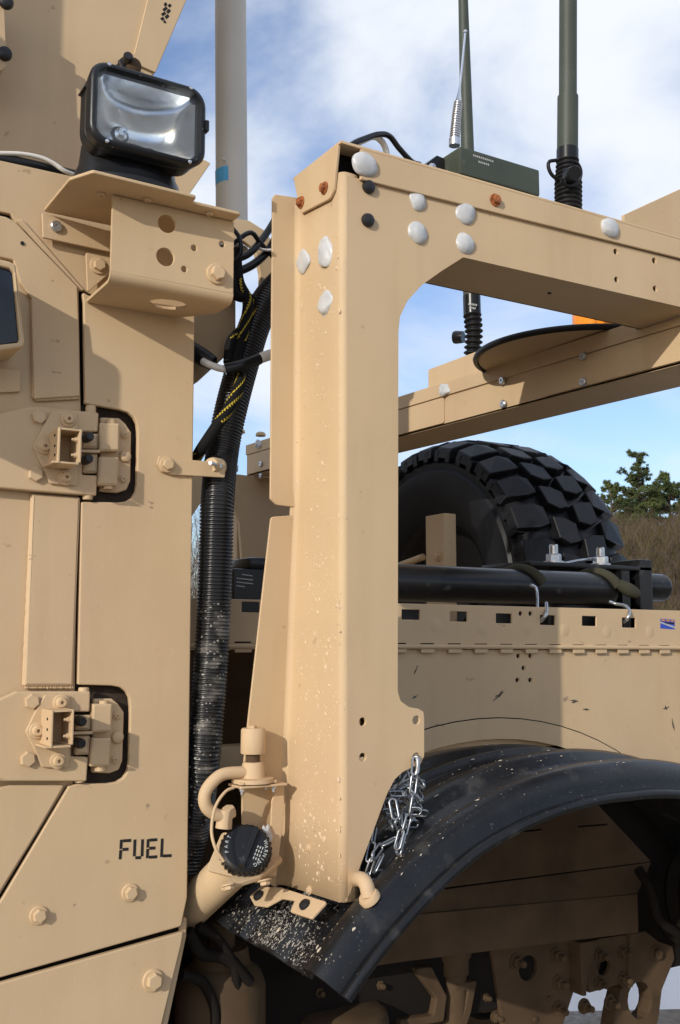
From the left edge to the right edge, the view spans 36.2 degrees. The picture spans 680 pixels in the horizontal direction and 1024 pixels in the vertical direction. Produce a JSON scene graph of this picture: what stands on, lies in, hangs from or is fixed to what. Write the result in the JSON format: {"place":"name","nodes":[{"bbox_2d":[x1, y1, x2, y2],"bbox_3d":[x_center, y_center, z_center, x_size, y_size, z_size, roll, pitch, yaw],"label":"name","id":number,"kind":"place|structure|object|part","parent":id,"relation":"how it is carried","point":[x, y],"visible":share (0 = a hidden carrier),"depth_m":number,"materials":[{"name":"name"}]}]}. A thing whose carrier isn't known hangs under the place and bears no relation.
{"place":"outdoors","nodes":[
{"label":"outdoors","id":0,"kind":"place"},
{"bbox_2d":[153,0,679,597],"label":"sky","id":1,"kind":"structure","parent":0,"point":[321,74],"materials":[{"name":"blue"}]},
{"bbox_2d":[563,544,679,1023],"bbox_3d":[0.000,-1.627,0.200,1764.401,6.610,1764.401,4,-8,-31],"label":"ground","id":2,"kind":"structure","parent":0,"point":[669,1016],"depth_m":4.59,"materials":[{"name":"brown plant"}]},
{"bbox_2d":[191,509,199,595],"bbox_3d":[-2.026,1.140,18.141,5.755,4.762,4.536,4,-8,-31],"label":"bare shrub","id":3,"kind":"object","parent":2,"relation":"on","point":[194,564],"visible":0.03,"depth_m":17.60,"materials":[{"name":"plant"}]},
{"bbox_2d":[191,506,200,593],"bbox_3d":[-1.772,1.422,20.059,5.290,3.987,4.298,-5,-9,35],"label":"bare shrub","id":4,"kind":"object","parent":2,"relation":"on","point":[193,545],"visible":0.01,"depth_m":19.95,"materials":[{"name":"plant"}]},
{"bbox_2d":[191,449,241,597],"bbox_3d":[-1.813,1.064,16.863,5.360,4.856,5.525,4,-8,-31],"label":"bare shrub","id":5,"kind":"object","parent":2,"relation":"on","point":[192,572],"visible":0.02,"depth_m":16.68,"materials":[{"name":"plant"}]},
{"bbox_2d":[0,161,679,1023],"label":"armored truck","id":6,"kind":"object","parent":2,"relation":"on","point":[530,875],"visible":0.88,"depth_m":1.82,"materials":[{"name":"beige paint"}]},
{"bbox_3d":[-0.585,-0.319,1.688,0.125,0.178,0.092,4,-8,-31],"label":"window frame","id":7,"kind":"part","parent":6,"relation":"part of","materials":[{"name":"beige paint"}]},
{"bbox_2d":[0,151,73,175],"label":"cable","id":8,"kind":"object","parent":6,"relation":"on","point":[42,158],"visible":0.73,"depth_m":1.83,"materials":[{"name":"white plastic"}]},
{"bbox_2d":[0,155,74,175],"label":"cable","id":9,"kind":"object","parent":6,"relation":"on","point":[27,162],"visible":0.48,"depth_m":1.83,"materials":[{"name":"black rubber"}]},
{"bbox_3d":[-0.546,0.104,1.722,0.230,1.226,0.011,4,-8,-31],"label":"door","id":10,"kind":"part","parent":6,"relation":"part of","materials":[{"name":"beige paint"}]},
{"bbox_2d":[0,0,209,193],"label":"turret shield","id":11,"kind":"object","parent":6,"relation":"on","point":[53,53],"visible":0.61,"depth_m":2.10,"materials":[{"name":"beige paint"}]},
{"bbox_2d":[74,62,208,190],"bbox_3d":[-0.350,-0.623,1.766,0.207,0.184,0.161,4,-8,-31],"label":"spotlight","id":12,"kind":"object","parent":6,"relation":"attached to","point":[143,127],"visible":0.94,"depth_m":1.74,"materials":[{"name":"black paint"}]},
{"bbox_2d":[187,273,270,875],"bbox_3d":[-0.155,0.042,2.016,0.334,1.255,0.134,4,-8,-31],"label":"corrugated hose","id":13,"kind":"object","parent":6,"relation":"hanging from","point":[213,624],"visible":0.74,"depth_m":1.90,"materials":[{"name":"plastic"}]},
{"bbox_2d":[193,247,252,460],"bbox_3d":[-0.226,-0.299,1.996,0.128,0.455,0.122,4,-8,-31],"label":"braided cable","id":14,"kind":"object","parent":13,"relation":"attached to","point":[218,423],"visible":0.8,"depth_m":1.96,"materials":[{"name":"black plastic"}]},
{"bbox_2d":[234,227,242,263],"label":"cable","id":15,"kind":"object","parent":14,"relation":"attached to","point":[240,244],"visible":0.82,"depth_m":2.04,"materials":[{"name":"black rubber"}]},
{"bbox_2d":[215,0,247,251],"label":"pole mast","id":16,"kind":"object","parent":6,"relation":"attached to","point":[231,184],"visible":0.93,"depth_m":2.52,"materials":[{"name":"metal"}]},
{"bbox_2d":[194,342,270,374],"bbox_3d":[-0.194,-0.293,1.986,0.202,0.079,0.072,2,-7,-15],"label":"taped cable","id":17,"kind":"object","parent":6,"relation":"attached to","point":[205,358],"visible":0.78,"depth_m":1.96,"materials":[{"name":"black paint"}]},
{"bbox_2d":[183,725,286,928],"bbox_3d":[-0.207,0.562,1.833,0.163,0.376,0.282,4,-8,-31],"label":"fuel filler","id":18,"kind":"object","parent":6,"relation":"attached to","point":[245,854],"visible":0.98,"depth_m":1.76,"materials":[{"name":"beige paint"}]},
{"bbox_2d":[223,270,257,362],"bbox_3d":[-0.197,-0.376,2.032,0.079,0.191,0.031,7,-10,-44],"label":"braided cable","id":19,"kind":"object","parent":6,"relation":"attached to","point":[238,296],"visible":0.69,"depth_m":2.02,"materials":[{"name":"black plastic"}]},
{"bbox_2d":[230,557,264,612],"bbox_3d":[-0.238,0.179,2.449,0.099,0.141,0.151,4,-8,-31],"label":"battery box","id":20,"kind":"object","parent":6,"relation":"attached to","point":[247,578],"visible":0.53,"depth_m":2.38,"materials":[{"name":"black paint"}]},
{"bbox_2d":[234,230,270,257],"bbox_3d":[-0.170,-0.533,2.092,0.017,0.058,0.156,-6,-9,41],"label":"cable","id":21,"kind":"object","parent":6,"relation":"attached to","point":[251,233],"visible":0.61,"depth_m":2.08,"materials":[{"name":"black rubber"}]},
{"bbox_2d":[259,247,270,251],"bbox_3d":[-0.148,-0.534,2.114,0.046,0.013,0.006,4,-8,-31],"label":"cable tie","id":22,"kind":"object","parent":21,"relation":"attached to","point":[265,250],"visible":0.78,"depth_m":2.11,"materials":[{"name":"white plastic"}]},
{"bbox_2d":[242,239,270,273],"bbox_3d":[-0.172,-0.533,2.108,0.018,0.145,0.160,-6,-9,42],"label":"cable","id":23,"kind":"object","parent":6,"relation":"attached to","point":[259,259],"visible":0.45,"depth_m":2.10,"materials":[{"name":"black rubber"}]},
{"bbox_2d":[242,218,271,260],"bbox_3d":[-0.168,-0.558,2.105,0.019,0.152,0.139,-6,-9,42],"label":"cable","id":24,"kind":"object","parent":6,"relation":"attached to","point":[253,249],"visible":0.69,"depth_m":2.10,"materials":[{"name":"black rubber"}]},
{"bbox_2d":[398,513,456,649],"bbox_3d":[0.288,0.295,3.468,0.064,0.559,0.253,4,-8,-31],"label":"tire carrier","id":25,"kind":"object","parent":6,"relation":"on","point":[440,539],"visible":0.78,"depth_m":3.40,"materials":[{"name":"beige paint"}]},
{"bbox_2d":[192,140,679,901],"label":"rack frame","id":26,"kind":"object","parent":6,"relation":"on","point":[366,244],"visible":0.99,"depth_m":1.85,"materials":[{"name":"beige paint"}]},
{"bbox_2d":[358,137,389,153],"bbox_3d":[0.057,-0.716,2.034,0.022,0.064,0.129,-7,-10,43],"label":"cable","id":27,"kind":"object","parent":26,"relation":"on","point":[381,141],"visible":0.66,"depth_m":2.07,"materials":[{"name":"white plastic"}]},
{"bbox_2d":[365,754,428,879],"bbox_3d":[0.101,0.511,1.777,0.096,0.196,0.204,-1,-7,10],"label":"chain","id":28,"kind":"object","parent":26,"relation":"hanging from","point":[409,807],"visible":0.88,"depth_m":1.75,"materials":[{"name":"metal"}]},
{"bbox_2d":[452,0,482,354],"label":"whip antenna","id":29,"kind":"object","parent":26,"relation":"on","point":[472,314],"visible":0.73,"depth_m":3.17,"materials":[{"name":"green paint"}]},
{"bbox_2d":[425,147,538,195],"bbox_3d":[0.228,-0.660,2.140,0.333,0.104,0.171,4,-8,-31],"label":"radio box","id":30,"kind":"object","parent":26,"relation":"attached to","point":[487,168],"visible":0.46,"depth_m":2.09,"materials":[{"name":"green paint"}]},
{"bbox_2d":[350,131,420,162],"bbox_3d":[0.083,-0.709,2.046,0.018,0.092,0.229,-7,-10,44],"label":"cable","id":31,"kind":"object","parent":30,"relation":"attached to","point":[393,141],"visible":0.73,"depth_m":2.05,"materials":[{"name":"black rubber"}]},
{"bbox_2d":[449,30,466,148],"bbox_3d":[0.243,-0.873,2.135,0.048,0.262,0.023,4,-8,-31],"label":"spring aerial","id":32,"kind":"object","parent":30,"relation":"on","point":[454,138],"visible":1,"depth_m":2.12,"materials":[{"name":"metal"}]},
{"bbox_2d":[473,323,621,372],"bbox_3d":[0.624,-0.411,2.750,0.543,0.017,0.543,4,-8,-31],"label":"round plate","id":33,"kind":"object","parent":26,"relation":"on","point":[502,350],"visible":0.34,"depth_m":2.61,"materials":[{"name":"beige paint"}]},
{"bbox_2d":[572,315,612,323],"bbox_3d":[0.716,-0.508,2.930,0.130,0.150,0.129,4,-8,-31],"label":"beacon","id":34,"kind":"object","parent":33,"relation":"on","point":[579,320],"visible":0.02,"depth_m":2.89,"materials":[{"name":"orange plastic"}]},
{"bbox_2d":[546,0,582,208],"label":"whip antenna","id":35,"kind":"object","parent":26,"relation":"on","point":[567,177],"visible":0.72,"depth_m":2.56,"materials":[{"name":"green paint"}]},
{"bbox_2d":[398,564,618,605],"bbox_3d":[0.371,0.182,2.577,0.824,0.088,0.088,4,-8,-31],"label":"stowed tube","id":36,"kind":"object","parent":6,"relation":"on","point":[435,583],"visible":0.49,"depth_m":2.54,"materials":[{"name":"black paint"}]},
{"bbox_2d":[398,440,626,681],"bbox_3d":[0.508,0.321,3.842,0.461,1.158,1.158,4,-8,-31],"label":"spare tire","id":37,"kind":"object","parent":6,"relation":"on","point":[506,503],"visible":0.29,"depth_m":3.53,"materials":[{"name":"rubber"}]},
{"bbox_2d":[503,564,547,622],"bbox_3d":[0.481,0.200,2.569,0.103,0.151,0.209,3,-8,-25],"label":"tie strap","id":38,"kind":"object","parent":6,"relation":"attached to","point":[539,577],"visible":0.84,"depth_m":2.60,"materials":[{"name":"fabric"}]},
{"bbox_2d":[482,544,671,650],"bbox_3d":[0.687,0.255,2.918,0.564,0.305,0.210,4,-8,-31],"label":"black bracket","id":39,"kind":"object","parent":6,"relation":"attached to","point":[644,580],"visible":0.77,"depth_m":2.88,"materials":[{"name":"metal"}]},
{"bbox_2d":[565,558,592,562],"bbox_3d":[0.652,0.137,2.870,0.157,0.033,0.008,4,-8,-31],"label":"brake line","id":40,"kind":"object","parent":39,"relation":"on","point":[581,560],"visible":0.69,"depth_m":2.87,"materials":[{"name":"metal"}]},
{"bbox_2d":[579,567,640,623],"bbox_3d":[0.726,0.218,2.721,0.145,0.150,0.206,4,-8,-31],"label":"tie strap","id":41,"kind":"object","parent":6,"relation":"attached to","point":[626,588],"visible":0.85,"depth_m":2.73,"materials":[{"name":"fabric"}]},
{"bbox_2d":[193,498,679,650],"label":"brushwood","id":42,"kind":"object","parent":2,"relation":"on","point":[643,535],"visible":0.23,"depth_m":26.12,"materials":[{"name":"plant"}]},
{"bbox_2d":[597,479,631,522],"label":"pine tree","id":43,"kind":"object","parent":2,"relation":"on","point":[612,496],"visible":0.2,"depth_m":54.63,"materials":[{"name":"green plant"}]},
{"bbox_2d":[568,966,679,1010],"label":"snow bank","id":44,"kind":"structure","parent":2,"relation":"on","point":[670,995],"depth_m":4.69,"materials":[{"name":"white snow"}]},
{"bbox_2d":[613,493,635,516],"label":"pine tree","id":45,"kind":"object","parent":2,"relation":"on","point":[620,494],"visible":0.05,"depth_m":58.15,"materials":[{"name":"green plant"}]},
{"bbox_2d":[604,449,669,530],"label":"pine tree","id":46,"kind":"object","parent":2,"relation":"on","point":[636,480],"visible":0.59,"depth_m":50.12,"materials":[{"name":"green plant"}]},
{"bbox_2d":[637,491,672,523],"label":"pine tree","id":47,"kind":"object","parent":2,"relation":"on","point":[661,512],"visible":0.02,"depth_m":57.67,"materials":[{"name":"green plant"}]},
{"bbox_2d":[645,470,679,537],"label":"pine tree","id":48,"kind":"object","parent":2,"relation":"on","point":[672,489],"visible":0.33,"depth_m":51.68,"materials":[{"name":"green plant"}]}
]}

